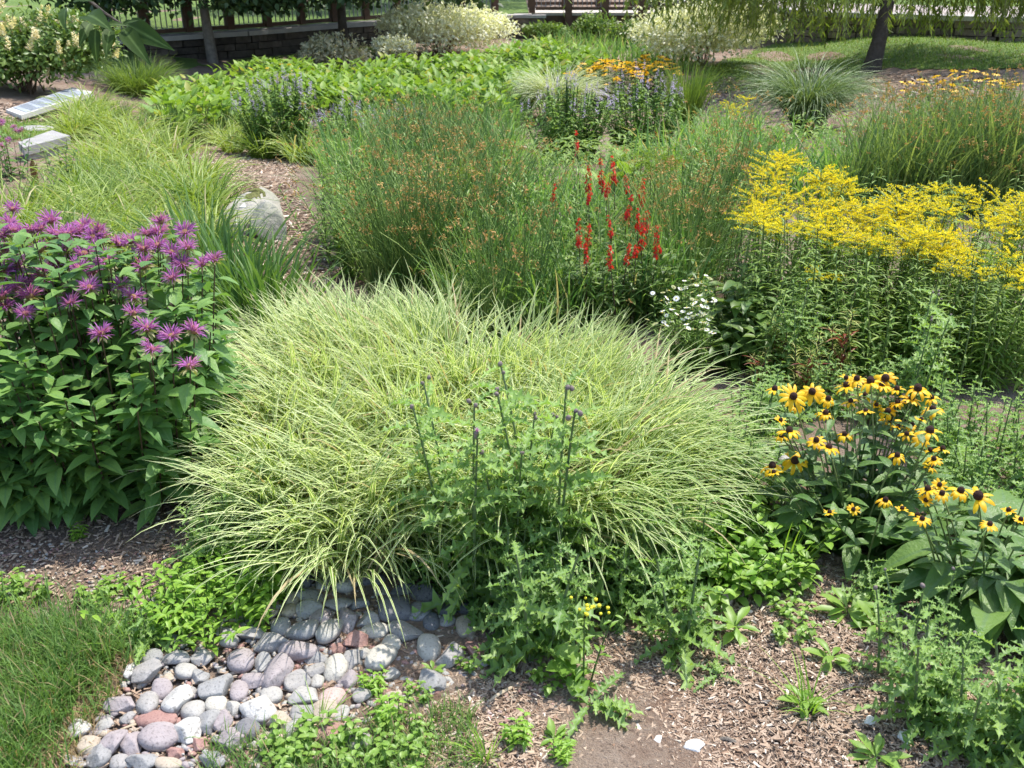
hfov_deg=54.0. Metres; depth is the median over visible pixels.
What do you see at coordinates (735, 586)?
weed
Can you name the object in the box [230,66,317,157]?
hyssop
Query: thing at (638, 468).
sedge
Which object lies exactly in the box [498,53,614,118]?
fountain grass
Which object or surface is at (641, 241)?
cardinal flower
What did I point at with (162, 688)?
cobble
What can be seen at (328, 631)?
cobble
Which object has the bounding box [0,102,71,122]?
wood chips
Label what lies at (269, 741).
weed
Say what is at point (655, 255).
cardinal flower
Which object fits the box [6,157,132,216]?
sedge
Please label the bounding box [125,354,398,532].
sedge
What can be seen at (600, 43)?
meadow grass
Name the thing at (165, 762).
cobble
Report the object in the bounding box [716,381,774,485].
thistle
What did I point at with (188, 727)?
cobble
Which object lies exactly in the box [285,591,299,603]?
cobble
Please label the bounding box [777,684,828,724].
rosette weed
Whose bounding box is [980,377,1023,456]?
thistle
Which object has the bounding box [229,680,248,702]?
cobble
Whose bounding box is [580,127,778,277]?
rush clump
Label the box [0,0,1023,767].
ground
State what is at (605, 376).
sedge
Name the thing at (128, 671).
cobble
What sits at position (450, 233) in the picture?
lance leaved plant
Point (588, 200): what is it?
cardinal flower
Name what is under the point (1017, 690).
thistle
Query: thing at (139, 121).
sedge
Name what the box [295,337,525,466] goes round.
sedge
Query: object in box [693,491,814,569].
weed
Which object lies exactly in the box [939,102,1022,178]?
rush clump
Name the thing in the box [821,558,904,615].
thistle
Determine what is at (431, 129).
rush clump
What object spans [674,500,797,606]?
weed
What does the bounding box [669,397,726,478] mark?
thistle
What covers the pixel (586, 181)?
cardinal flower
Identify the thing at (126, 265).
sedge
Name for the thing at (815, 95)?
fountain grass
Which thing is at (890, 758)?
rosette weed
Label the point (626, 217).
cardinal flower
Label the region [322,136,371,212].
lance leaved plant
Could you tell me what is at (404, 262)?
rush clump
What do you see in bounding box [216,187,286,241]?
boulder
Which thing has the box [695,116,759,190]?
lance leaved plant
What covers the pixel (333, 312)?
sedge
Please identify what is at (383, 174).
rush clump
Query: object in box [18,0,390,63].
shade tree
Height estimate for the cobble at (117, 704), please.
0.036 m
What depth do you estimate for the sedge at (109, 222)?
5.76 m
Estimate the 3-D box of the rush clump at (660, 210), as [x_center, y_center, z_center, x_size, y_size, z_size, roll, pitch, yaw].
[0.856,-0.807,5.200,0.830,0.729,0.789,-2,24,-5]
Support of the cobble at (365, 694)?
on the ground at (650, 752)
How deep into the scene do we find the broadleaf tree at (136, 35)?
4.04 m
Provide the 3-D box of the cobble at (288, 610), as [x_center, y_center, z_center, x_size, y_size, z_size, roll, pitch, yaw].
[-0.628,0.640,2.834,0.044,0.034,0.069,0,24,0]
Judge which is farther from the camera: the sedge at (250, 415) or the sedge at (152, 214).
the sedge at (152, 214)
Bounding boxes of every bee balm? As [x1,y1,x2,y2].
[0,118,35,182]
[0,199,260,536]
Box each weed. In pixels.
[0,566,24,601]
[0,574,53,608]
[37,139,79,187]
[68,520,88,541]
[75,579,110,612]
[78,558,193,628]
[85,571,137,601]
[137,584,233,656]
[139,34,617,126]
[140,562,230,634]
[146,594,202,644]
[152,554,206,609]
[165,542,283,618]
[176,533,255,593]
[181,573,268,644]
[196,533,285,611]
[229,552,285,614]
[230,580,275,631]
[243,542,304,586]
[256,734,317,767]
[265,563,304,602]
[268,714,313,764]
[275,709,356,756]
[316,718,367,767]
[337,722,396,767]
[355,664,388,698]
[366,687,407,731]
[374,731,427,767]
[381,713,425,760]
[389,678,434,703]
[394,718,437,751]
[422,660,445,671]
[450,644,494,673]
[499,708,533,752]
[526,656,563,696]
[540,717,577,746]
[546,596,623,695]
[546,732,576,767]
[586,528,675,591]
[619,510,791,594]
[623,503,772,582]
[654,482,779,581]
[655,494,835,595]
[658,478,770,543]
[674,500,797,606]
[679,525,751,585]
[680,477,778,537]
[682,482,785,591]
[687,541,770,611]
[690,502,820,606]
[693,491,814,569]
[697,479,745,552]
[706,481,767,541]
[710,602,760,649]
[733,486,852,586]
[739,344,773,394]
[741,528,810,587]
[748,548,822,596]
[757,585,817,618]
[765,315,793,378]
[771,607,822,645]
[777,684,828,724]
[785,332,830,390]
[802,637,853,675]
[812,586,876,628]
[815,307,861,392]
[841,730,911,767]
[843,597,912,646]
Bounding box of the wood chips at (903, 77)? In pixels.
[783,72,1017,112]
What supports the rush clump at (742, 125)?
on the ground at (650, 752)
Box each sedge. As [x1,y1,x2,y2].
[0,158,69,217]
[0,167,105,230]
[0,182,80,241]
[0,191,118,274]
[1,169,98,213]
[1,184,151,271]
[3,186,131,243]
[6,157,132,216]
[6,158,158,225]
[12,149,148,205]
[15,130,133,186]
[18,99,111,140]
[33,79,121,121]
[34,162,156,212]
[35,200,173,269]
[45,121,132,168]
[46,97,123,138]
[48,174,180,246]
[56,80,132,118]
[56,169,194,225]
[57,130,167,176]
[59,103,167,153]
[60,144,157,188]
[63,91,138,136]
[71,196,202,276]
[72,99,149,140]
[76,128,186,175]
[78,152,195,211]
[85,91,144,120]
[86,97,178,140]
[90,189,217,255]
[91,137,208,193]
[98,112,189,159]
[106,191,242,239]
[111,160,262,230]
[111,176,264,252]
[112,160,222,211]
[116,103,208,140]
[120,108,224,166]
[124,90,164,120]
[125,148,268,209]
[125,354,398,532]
[127,402,390,568]
[134,132,262,189]
[134,143,246,197]
[162,419,432,614]
[163,356,462,559]
[164,345,369,479]
[181,414,481,644]
[189,112,241,144]
[192,116,258,153]
[196,373,485,569]
[204,294,384,431]
[212,284,316,368]
[213,113,282,141]
[217,282,366,372]
[221,114,302,159]
[224,342,431,453]
[233,307,400,422]
[236,261,472,379]
[246,424,507,602]
[250,360,548,589]
[251,111,341,164]
[252,268,361,324]
[263,347,491,467]
[285,311,476,404]
[294,277,392,329]
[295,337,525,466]
[306,379,646,602]
[316,274,488,372]
[330,312,520,426]
[336,373,687,588]
[338,257,517,378]
[340,276,478,331]
[367,292,602,430]
[382,339,593,472]
[403,340,672,488]
[421,366,767,611]
[424,281,616,383]
[432,316,644,415]
[451,345,699,498]
[460,297,648,388]
[490,297,680,444]
[497,296,678,393]
[501,362,795,583]
[506,338,802,529]
[512,315,776,482]
[566,338,811,524]
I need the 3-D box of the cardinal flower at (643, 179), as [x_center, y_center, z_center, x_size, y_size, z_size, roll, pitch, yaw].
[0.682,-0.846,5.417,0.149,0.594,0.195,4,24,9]
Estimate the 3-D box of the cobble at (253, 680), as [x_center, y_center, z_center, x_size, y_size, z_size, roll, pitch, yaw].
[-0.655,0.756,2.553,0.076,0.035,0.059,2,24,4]
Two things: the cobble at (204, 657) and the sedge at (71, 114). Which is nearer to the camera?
the cobble at (204, 657)
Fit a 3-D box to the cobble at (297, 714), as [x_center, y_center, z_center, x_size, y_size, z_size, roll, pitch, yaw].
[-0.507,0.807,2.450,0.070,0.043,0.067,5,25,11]
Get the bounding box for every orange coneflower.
[249,63,306,80]
[563,58,650,109]
[624,53,682,105]
[899,68,1023,123]
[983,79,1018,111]
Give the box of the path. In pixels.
[761,1,1023,15]
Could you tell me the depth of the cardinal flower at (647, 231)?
5.06 m
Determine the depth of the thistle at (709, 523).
3.04 m
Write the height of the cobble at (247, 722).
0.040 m
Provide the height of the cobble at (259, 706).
0.048 m
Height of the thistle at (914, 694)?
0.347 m
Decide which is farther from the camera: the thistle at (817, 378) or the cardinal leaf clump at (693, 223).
the cardinal leaf clump at (693, 223)
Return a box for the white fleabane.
[646,274,717,377]
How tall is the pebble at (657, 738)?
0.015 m
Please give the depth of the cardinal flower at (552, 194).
5.55 m
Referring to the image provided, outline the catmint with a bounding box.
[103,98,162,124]
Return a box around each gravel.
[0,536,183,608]
[77,571,485,767]
[365,650,603,764]
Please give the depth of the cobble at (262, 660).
2.61 m
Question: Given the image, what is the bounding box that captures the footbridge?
[528,0,669,35]
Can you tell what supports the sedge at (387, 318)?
on the ground at (650, 752)
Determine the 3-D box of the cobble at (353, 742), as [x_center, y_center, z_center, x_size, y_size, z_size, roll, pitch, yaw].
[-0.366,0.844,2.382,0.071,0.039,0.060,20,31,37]
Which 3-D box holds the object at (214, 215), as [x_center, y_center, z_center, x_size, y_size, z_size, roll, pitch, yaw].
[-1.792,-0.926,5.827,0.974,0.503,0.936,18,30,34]
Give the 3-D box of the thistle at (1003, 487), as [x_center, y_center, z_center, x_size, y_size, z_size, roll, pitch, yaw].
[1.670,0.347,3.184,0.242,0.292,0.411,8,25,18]
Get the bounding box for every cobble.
[65,755,83,766]
[67,719,90,737]
[76,735,100,754]
[86,743,111,767]
[96,718,114,729]
[99,729,128,755]
[102,696,135,714]
[109,754,127,767]
[120,711,136,723]
[120,731,141,754]
[123,663,135,678]
[125,753,156,767]
[131,656,161,684]
[136,691,158,713]
[136,710,177,726]
[137,721,177,751]
[140,648,163,662]
[149,597,164,607]
[151,678,172,699]
[155,757,181,767]
[161,684,194,713]
[162,650,189,664]
[163,673,173,681]
[168,634,180,645]
[168,747,184,758]
[174,663,196,679]
[174,717,201,743]
[180,700,204,718]
[190,648,213,666]
[190,669,209,684]
[192,738,207,751]
[197,673,233,700]
[198,751,226,767]
[199,709,219,735]
[205,696,227,710]
[213,709,232,732]
[216,727,243,752]
[219,628,239,648]
[226,701,239,717]
[227,648,254,673]
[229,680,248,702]
[234,717,259,740]
[236,626,264,639]
[239,695,276,721]
[241,672,263,688]
[253,632,288,653]
[254,651,270,672]
[256,731,282,741]
[260,686,282,703]
[261,652,293,688]
[265,609,278,619]
[265,710,291,728]
[270,617,290,635]
[278,640,319,660]
[281,603,295,617]
[283,669,311,692]
[284,619,318,640]
[284,720,301,736]
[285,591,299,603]
[287,686,317,705]
[289,705,314,724]
[295,573,312,588]
[295,589,324,602]
[295,598,322,616]
[303,662,324,677]
[304,651,327,663]
[308,608,331,624]
[310,674,324,688]
[313,699,337,723]
[313,719,344,747]
[315,578,328,589]
[315,618,343,643]
[318,687,345,704]
[323,653,347,682]
[324,598,352,612]
[331,643,345,654]
[334,705,349,721]
[336,574,357,592]
[337,608,357,633]
[340,669,357,688]
[342,629,368,647]
[343,649,359,668]
[345,733,371,749]
[349,598,369,609]
[352,688,372,703]
[357,610,380,626]
[359,647,369,659]
[361,568,371,584]
[361,623,388,638]
[364,644,397,670]
[371,574,385,585]
[373,586,389,595]
[378,595,411,622]
[382,634,400,649]
[384,667,400,680]
[387,620,423,641]
[390,582,415,595]
[409,601,431,620]
[410,583,435,601]
[417,633,440,660]
[418,668,446,691]
[423,611,439,630]
[435,641,463,668]
[437,602,457,614]
[439,615,455,626]
[455,615,475,637]
[458,601,468,613]
[465,641,484,659]
[721,584,732,604]
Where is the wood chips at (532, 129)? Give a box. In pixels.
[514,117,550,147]
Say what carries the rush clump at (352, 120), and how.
on the ground at (650, 752)
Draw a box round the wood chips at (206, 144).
[187,114,283,151]
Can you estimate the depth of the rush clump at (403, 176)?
5.16 m
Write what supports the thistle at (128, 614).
on the ground at (650, 752)
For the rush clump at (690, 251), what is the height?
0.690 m
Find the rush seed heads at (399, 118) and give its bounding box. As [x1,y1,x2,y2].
[292,95,1023,304]
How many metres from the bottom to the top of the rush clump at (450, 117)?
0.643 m
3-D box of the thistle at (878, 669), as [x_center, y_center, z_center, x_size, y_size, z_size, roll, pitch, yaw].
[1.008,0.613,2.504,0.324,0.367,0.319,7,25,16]
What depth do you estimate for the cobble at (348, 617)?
2.79 m
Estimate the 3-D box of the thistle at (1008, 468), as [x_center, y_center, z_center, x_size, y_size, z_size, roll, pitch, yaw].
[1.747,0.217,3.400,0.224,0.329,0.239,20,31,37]
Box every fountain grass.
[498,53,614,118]
[725,41,899,133]
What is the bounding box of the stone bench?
[18,130,70,160]
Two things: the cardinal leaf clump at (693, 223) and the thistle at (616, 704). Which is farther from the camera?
the cardinal leaf clump at (693, 223)
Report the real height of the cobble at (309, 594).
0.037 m
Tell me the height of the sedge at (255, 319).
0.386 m
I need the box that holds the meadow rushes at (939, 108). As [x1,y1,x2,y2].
[695,65,1023,214]
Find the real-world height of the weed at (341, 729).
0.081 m
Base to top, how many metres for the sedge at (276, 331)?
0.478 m
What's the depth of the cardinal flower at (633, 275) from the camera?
4.78 m
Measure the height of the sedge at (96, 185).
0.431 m
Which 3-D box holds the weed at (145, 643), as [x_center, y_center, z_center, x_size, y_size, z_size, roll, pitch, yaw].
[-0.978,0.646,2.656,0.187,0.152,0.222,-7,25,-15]
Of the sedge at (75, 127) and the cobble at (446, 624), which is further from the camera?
the sedge at (75, 127)
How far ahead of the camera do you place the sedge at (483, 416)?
3.37 m
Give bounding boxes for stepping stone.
[20,125,53,130]
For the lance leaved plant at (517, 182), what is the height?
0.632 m
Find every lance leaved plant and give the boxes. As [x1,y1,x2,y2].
[278,173,350,263]
[297,147,368,261]
[305,154,349,241]
[309,189,359,281]
[316,173,365,283]
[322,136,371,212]
[340,175,390,263]
[358,121,420,205]
[358,184,422,239]
[392,151,446,201]
[399,211,473,288]
[420,176,497,262]
[449,182,525,253]
[491,143,542,238]
[523,168,605,249]
[631,164,710,211]
[652,188,729,268]
[681,136,718,216]
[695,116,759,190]
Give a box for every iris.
[106,176,258,278]
[116,174,272,262]
[123,207,268,325]
[133,205,306,304]
[143,199,301,284]
[155,214,321,317]
[164,219,295,329]
[166,191,281,269]
[189,220,320,316]
[191,217,313,335]
[203,230,342,346]
[211,225,350,327]
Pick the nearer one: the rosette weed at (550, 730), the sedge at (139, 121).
the rosette weed at (550, 730)
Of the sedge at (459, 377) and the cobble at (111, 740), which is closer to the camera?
the cobble at (111, 740)
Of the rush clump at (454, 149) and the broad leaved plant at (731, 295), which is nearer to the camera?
the broad leaved plant at (731, 295)
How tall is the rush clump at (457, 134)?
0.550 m
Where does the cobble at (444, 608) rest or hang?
on the ground at (650, 752)
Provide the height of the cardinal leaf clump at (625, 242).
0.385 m
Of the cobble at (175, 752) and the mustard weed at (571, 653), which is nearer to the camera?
the cobble at (175, 752)
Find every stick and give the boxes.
[121,723,136,728]
[488,684,518,701]
[720,736,739,743]
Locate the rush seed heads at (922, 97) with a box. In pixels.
[690,64,1023,179]
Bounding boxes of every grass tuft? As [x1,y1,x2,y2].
[77,49,193,97]
[87,596,166,655]
[281,674,361,741]
[435,709,534,767]
[650,56,729,129]
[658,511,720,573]
[730,512,859,593]
[741,636,862,718]
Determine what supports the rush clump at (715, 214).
on the ground at (650, 752)
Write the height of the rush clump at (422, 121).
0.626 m
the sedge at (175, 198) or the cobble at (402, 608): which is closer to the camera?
the cobble at (402, 608)
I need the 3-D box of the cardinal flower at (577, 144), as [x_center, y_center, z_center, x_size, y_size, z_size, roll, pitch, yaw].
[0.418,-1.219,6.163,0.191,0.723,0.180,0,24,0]
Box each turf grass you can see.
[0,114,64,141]
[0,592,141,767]
[176,686,503,767]
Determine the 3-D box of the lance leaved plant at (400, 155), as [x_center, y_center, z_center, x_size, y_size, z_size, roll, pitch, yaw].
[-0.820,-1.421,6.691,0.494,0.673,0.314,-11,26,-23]
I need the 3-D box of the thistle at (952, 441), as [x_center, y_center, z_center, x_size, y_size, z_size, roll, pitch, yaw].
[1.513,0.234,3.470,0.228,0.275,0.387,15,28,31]
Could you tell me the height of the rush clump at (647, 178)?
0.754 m
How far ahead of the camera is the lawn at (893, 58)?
17.36 m
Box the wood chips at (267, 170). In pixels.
[193,138,362,310]
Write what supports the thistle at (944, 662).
on the ground at (650, 752)
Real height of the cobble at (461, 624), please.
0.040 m
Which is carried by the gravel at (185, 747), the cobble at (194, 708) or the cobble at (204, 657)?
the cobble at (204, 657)
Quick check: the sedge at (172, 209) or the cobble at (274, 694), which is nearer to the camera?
the cobble at (274, 694)
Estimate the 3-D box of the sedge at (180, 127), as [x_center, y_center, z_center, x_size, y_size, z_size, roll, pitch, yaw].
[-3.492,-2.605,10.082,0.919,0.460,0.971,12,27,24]
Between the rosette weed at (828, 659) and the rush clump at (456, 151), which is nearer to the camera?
the rosette weed at (828, 659)
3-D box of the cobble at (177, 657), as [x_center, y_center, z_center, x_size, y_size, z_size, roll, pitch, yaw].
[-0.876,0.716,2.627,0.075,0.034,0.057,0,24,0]
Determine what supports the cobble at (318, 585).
on the ground at (650, 752)
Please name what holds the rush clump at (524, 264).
on the ground at (650, 752)
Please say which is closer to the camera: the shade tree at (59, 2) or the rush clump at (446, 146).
the rush clump at (446, 146)
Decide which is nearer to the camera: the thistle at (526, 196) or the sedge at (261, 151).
the thistle at (526, 196)
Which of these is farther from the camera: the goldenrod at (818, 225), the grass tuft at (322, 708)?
the goldenrod at (818, 225)
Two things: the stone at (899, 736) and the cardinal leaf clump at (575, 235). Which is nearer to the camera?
the stone at (899, 736)
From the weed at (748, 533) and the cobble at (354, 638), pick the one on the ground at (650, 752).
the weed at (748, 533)
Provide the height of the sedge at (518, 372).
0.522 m
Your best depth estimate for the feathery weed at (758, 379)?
4.13 m
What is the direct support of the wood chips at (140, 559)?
on the ground at (650, 752)
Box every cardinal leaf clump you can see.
[540,224,613,256]
[543,256,623,325]
[549,240,604,275]
[551,250,621,317]
[564,263,656,329]
[593,226,650,272]
[601,230,696,297]
[606,242,698,333]
[644,208,720,269]
[644,241,723,299]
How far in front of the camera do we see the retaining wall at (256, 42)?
19.90 m
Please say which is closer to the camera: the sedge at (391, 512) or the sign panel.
the sedge at (391, 512)
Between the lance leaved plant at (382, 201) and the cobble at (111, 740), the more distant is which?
the lance leaved plant at (382, 201)
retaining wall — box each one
[111,14,529,59]
[664,0,1023,44]
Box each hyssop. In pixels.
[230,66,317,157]
[311,91,377,142]
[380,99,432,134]
[519,68,614,162]
[600,59,685,157]
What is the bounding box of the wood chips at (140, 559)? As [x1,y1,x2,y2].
[0,480,195,614]
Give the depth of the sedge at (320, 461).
3.10 m
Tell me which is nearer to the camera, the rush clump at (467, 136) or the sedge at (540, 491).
the sedge at (540, 491)
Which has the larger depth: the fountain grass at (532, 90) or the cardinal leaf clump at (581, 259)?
the fountain grass at (532, 90)
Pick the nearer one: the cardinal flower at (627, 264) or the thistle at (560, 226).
the cardinal flower at (627, 264)
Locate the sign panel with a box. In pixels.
[6,87,93,119]
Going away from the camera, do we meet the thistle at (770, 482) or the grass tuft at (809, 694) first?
the grass tuft at (809, 694)
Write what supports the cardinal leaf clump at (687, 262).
on the ground at (650, 752)
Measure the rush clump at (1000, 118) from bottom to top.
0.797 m
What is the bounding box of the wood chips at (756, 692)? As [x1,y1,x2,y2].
[402,548,1023,767]
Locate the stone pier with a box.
[514,14,545,38]
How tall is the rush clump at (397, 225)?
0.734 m
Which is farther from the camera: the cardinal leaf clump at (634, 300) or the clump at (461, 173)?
the clump at (461, 173)
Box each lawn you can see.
[0,0,528,36]
[0,117,67,139]
[46,46,385,74]
[661,0,1018,5]
[685,32,1023,92]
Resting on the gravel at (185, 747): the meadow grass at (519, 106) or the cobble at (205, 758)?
the cobble at (205, 758)
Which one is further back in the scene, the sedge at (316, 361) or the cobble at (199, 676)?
the sedge at (316, 361)
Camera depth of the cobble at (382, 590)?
2.94 m
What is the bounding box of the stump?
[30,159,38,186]
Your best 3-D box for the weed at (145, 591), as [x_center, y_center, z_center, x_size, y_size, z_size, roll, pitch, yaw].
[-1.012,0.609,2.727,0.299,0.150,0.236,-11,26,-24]
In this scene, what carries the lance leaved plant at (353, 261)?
on the ground at (650, 752)
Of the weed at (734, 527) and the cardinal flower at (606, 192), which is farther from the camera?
the cardinal flower at (606, 192)
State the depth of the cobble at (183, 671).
2.56 m
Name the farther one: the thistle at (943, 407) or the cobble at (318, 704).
the thistle at (943, 407)
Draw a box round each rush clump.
[263,130,466,268]
[273,101,463,224]
[278,96,391,199]
[285,141,505,292]
[289,168,478,281]
[305,128,438,234]
[314,122,475,240]
[314,166,457,302]
[317,145,513,259]
[324,170,466,302]
[327,147,440,208]
[330,162,493,306]
[335,89,445,167]
[340,122,446,196]
[344,167,477,309]
[345,183,430,301]
[349,164,495,305]
[352,75,478,155]
[359,192,475,303]
[360,118,576,235]
[363,89,451,136]
[363,110,433,152]
[363,158,527,271]
[366,77,490,142]
[369,135,567,243]
[369,186,500,301]
[374,184,510,296]
[375,119,462,171]
[375,201,423,267]
[379,104,444,152]
[381,102,477,164]
[381,108,497,189]
[382,160,553,302]
[384,112,525,191]
[388,93,498,149]
[394,147,557,233]
[395,131,525,221]
[403,130,567,239]
[404,113,484,152]
[409,100,492,143]
[409,130,467,172]
[413,104,495,140]
[413,173,570,310]
[415,101,479,140]
[415,217,553,341]
[416,218,547,346]
[419,100,528,156]
[419,132,492,178]
[420,114,509,174]
[422,149,494,182]
[425,200,588,315]
[426,172,616,335]
[439,132,558,206]
[442,148,530,212]
[453,117,561,193]
[455,123,494,158]
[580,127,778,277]
[605,144,766,259]
[606,158,754,281]
[622,135,775,265]
[626,177,799,321]
[634,138,789,258]
[643,153,785,283]
[658,171,743,246]
[659,168,761,266]
[660,82,811,187]
[718,142,800,217]
[872,103,1023,215]
[892,106,1023,211]
[897,99,1023,206]
[910,93,1021,215]
[933,75,1004,131]
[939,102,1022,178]
[953,138,1013,215]
[954,105,1023,212]
[957,150,1021,217]
[961,155,1023,214]
[978,120,1023,217]
[986,98,1023,175]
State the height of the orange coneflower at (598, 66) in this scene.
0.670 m
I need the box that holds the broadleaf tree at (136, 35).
[58,0,174,65]
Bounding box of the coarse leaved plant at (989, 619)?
[859,489,1023,666]
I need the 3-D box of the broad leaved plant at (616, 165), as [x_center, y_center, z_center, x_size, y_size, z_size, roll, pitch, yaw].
[0.736,-1.289,6.670,0.573,0.475,0.465,-20,31,-37]
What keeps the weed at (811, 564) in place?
on the ground at (650, 752)
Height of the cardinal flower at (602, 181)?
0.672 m
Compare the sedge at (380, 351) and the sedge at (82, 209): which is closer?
the sedge at (380, 351)
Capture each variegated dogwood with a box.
[370,0,524,55]
[371,31,417,60]
[617,0,789,66]
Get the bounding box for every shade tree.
[3,0,190,29]
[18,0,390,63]
[211,0,509,43]
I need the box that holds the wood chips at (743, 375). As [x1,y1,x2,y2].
[715,324,828,378]
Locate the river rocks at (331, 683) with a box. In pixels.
[78,570,495,767]
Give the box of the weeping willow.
[563,0,1023,73]
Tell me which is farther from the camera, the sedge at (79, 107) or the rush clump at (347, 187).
the sedge at (79, 107)
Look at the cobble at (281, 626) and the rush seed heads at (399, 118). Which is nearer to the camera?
the cobble at (281, 626)
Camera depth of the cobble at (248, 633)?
2.71 m
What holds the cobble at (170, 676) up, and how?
on the gravel at (185, 747)
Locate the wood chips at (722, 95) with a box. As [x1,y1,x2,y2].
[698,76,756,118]
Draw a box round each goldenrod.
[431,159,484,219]
[614,143,691,226]
[715,147,882,394]
[720,94,755,131]
[731,208,970,357]
[790,165,954,390]
[844,166,1023,400]
[885,164,1023,396]
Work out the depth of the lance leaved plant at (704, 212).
5.51 m
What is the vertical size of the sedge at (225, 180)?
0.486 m
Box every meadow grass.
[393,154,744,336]
[397,65,550,131]
[524,18,698,72]
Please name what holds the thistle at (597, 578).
on the ground at (650, 752)
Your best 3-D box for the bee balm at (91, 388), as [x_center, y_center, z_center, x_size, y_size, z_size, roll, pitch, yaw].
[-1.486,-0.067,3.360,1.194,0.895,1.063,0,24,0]
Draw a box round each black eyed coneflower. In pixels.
[731,372,967,581]
[853,478,1023,644]
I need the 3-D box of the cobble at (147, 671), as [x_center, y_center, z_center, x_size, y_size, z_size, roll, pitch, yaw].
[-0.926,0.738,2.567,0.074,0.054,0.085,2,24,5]
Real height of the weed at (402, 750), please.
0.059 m
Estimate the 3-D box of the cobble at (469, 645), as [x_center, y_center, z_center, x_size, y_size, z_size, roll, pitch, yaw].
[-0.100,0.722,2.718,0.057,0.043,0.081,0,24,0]
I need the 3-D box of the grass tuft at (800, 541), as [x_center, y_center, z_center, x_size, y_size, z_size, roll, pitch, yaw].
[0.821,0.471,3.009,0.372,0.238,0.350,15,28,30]
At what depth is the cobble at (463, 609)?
2.88 m
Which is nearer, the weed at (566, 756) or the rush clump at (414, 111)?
the weed at (566, 756)
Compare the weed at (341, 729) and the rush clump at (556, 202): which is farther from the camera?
the rush clump at (556, 202)
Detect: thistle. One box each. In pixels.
[98,598,158,648]
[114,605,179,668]
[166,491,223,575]
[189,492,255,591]
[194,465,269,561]
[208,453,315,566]
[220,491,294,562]
[373,470,424,577]
[381,375,523,626]
[388,500,452,594]
[398,482,449,547]
[424,512,496,598]
[440,497,537,601]
[454,520,560,662]
[457,403,578,606]
[466,361,616,607]
[470,540,603,686]
[478,505,537,606]
[481,551,579,636]
[494,203,525,242]
[514,181,560,231]
[521,501,625,615]
[532,541,616,657]
[535,499,605,588]
[550,212,575,261]
[560,670,645,738]
[577,463,656,566]
[581,528,654,636]
[588,491,683,580]
[591,478,658,609]
[601,561,671,640]
[613,510,704,611]
[628,539,740,689]
[641,452,732,554]
[667,492,721,593]
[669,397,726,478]
[692,449,762,536]
[693,657,741,692]
[694,406,783,508]
[706,436,791,519]
[713,419,765,511]
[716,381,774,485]
[719,366,816,457]
[739,370,815,426]
[744,354,784,416]
[747,383,778,437]
[767,308,841,392]
[800,351,835,412]
[803,358,872,420]
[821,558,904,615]
[846,563,985,700]
[848,354,894,426]
[853,603,969,764]
[874,288,968,430]
[877,354,917,424]
[896,403,1002,479]
[904,614,983,704]
[910,431,1021,499]
[912,385,968,457]
[915,415,970,491]
[918,646,1022,767]
[921,370,966,437]
[928,468,990,527]
[943,632,1023,767]
[951,375,1003,453]
[951,430,1006,521]
[964,396,1023,486]
[964,626,1023,764]
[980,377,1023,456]
[980,640,1023,749]
[992,413,1023,494]
[995,421,1023,495]
[998,471,1023,524]
[998,476,1023,524]
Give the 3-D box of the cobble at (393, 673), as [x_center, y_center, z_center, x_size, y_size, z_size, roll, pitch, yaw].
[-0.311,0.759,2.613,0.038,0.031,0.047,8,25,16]
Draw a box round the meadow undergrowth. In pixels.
[310,91,1020,341]
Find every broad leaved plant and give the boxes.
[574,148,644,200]
[692,264,777,339]
[700,311,777,380]
[702,273,803,364]
[712,253,789,323]
[719,276,827,351]
[735,306,828,381]
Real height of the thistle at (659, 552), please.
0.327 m
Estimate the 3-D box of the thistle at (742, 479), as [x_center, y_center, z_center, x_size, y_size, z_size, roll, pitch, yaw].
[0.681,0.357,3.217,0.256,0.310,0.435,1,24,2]
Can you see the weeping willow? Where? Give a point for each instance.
(879, 40)
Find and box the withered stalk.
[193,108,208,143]
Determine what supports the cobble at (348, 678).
on the gravel at (185, 747)
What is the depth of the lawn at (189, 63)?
18.18 m
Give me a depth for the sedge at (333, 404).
3.16 m
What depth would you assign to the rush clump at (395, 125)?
7.17 m
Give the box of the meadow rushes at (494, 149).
[280,79,1023,332]
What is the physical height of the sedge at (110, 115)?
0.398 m
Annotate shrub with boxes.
[0,0,128,93]
[292,29,374,70]
[521,20,569,39]
[569,9,620,40]
[601,15,643,48]
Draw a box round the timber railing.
[93,0,498,34]
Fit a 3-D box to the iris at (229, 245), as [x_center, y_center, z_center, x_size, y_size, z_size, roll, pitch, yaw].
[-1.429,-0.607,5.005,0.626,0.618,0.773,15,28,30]
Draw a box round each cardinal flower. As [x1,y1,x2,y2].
[545,179,556,239]
[565,212,583,306]
[571,242,600,326]
[573,130,584,200]
[577,221,591,295]
[581,165,594,237]
[583,193,598,258]
[590,153,605,238]
[598,245,633,337]
[599,175,612,251]
[602,214,614,262]
[609,239,639,322]
[610,155,624,228]
[615,190,633,278]
[617,175,630,233]
[618,244,651,324]
[629,208,646,270]
[632,217,654,317]
[633,176,645,245]
[636,225,666,317]
[644,210,652,263]
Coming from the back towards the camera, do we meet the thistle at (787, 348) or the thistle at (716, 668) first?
the thistle at (787, 348)

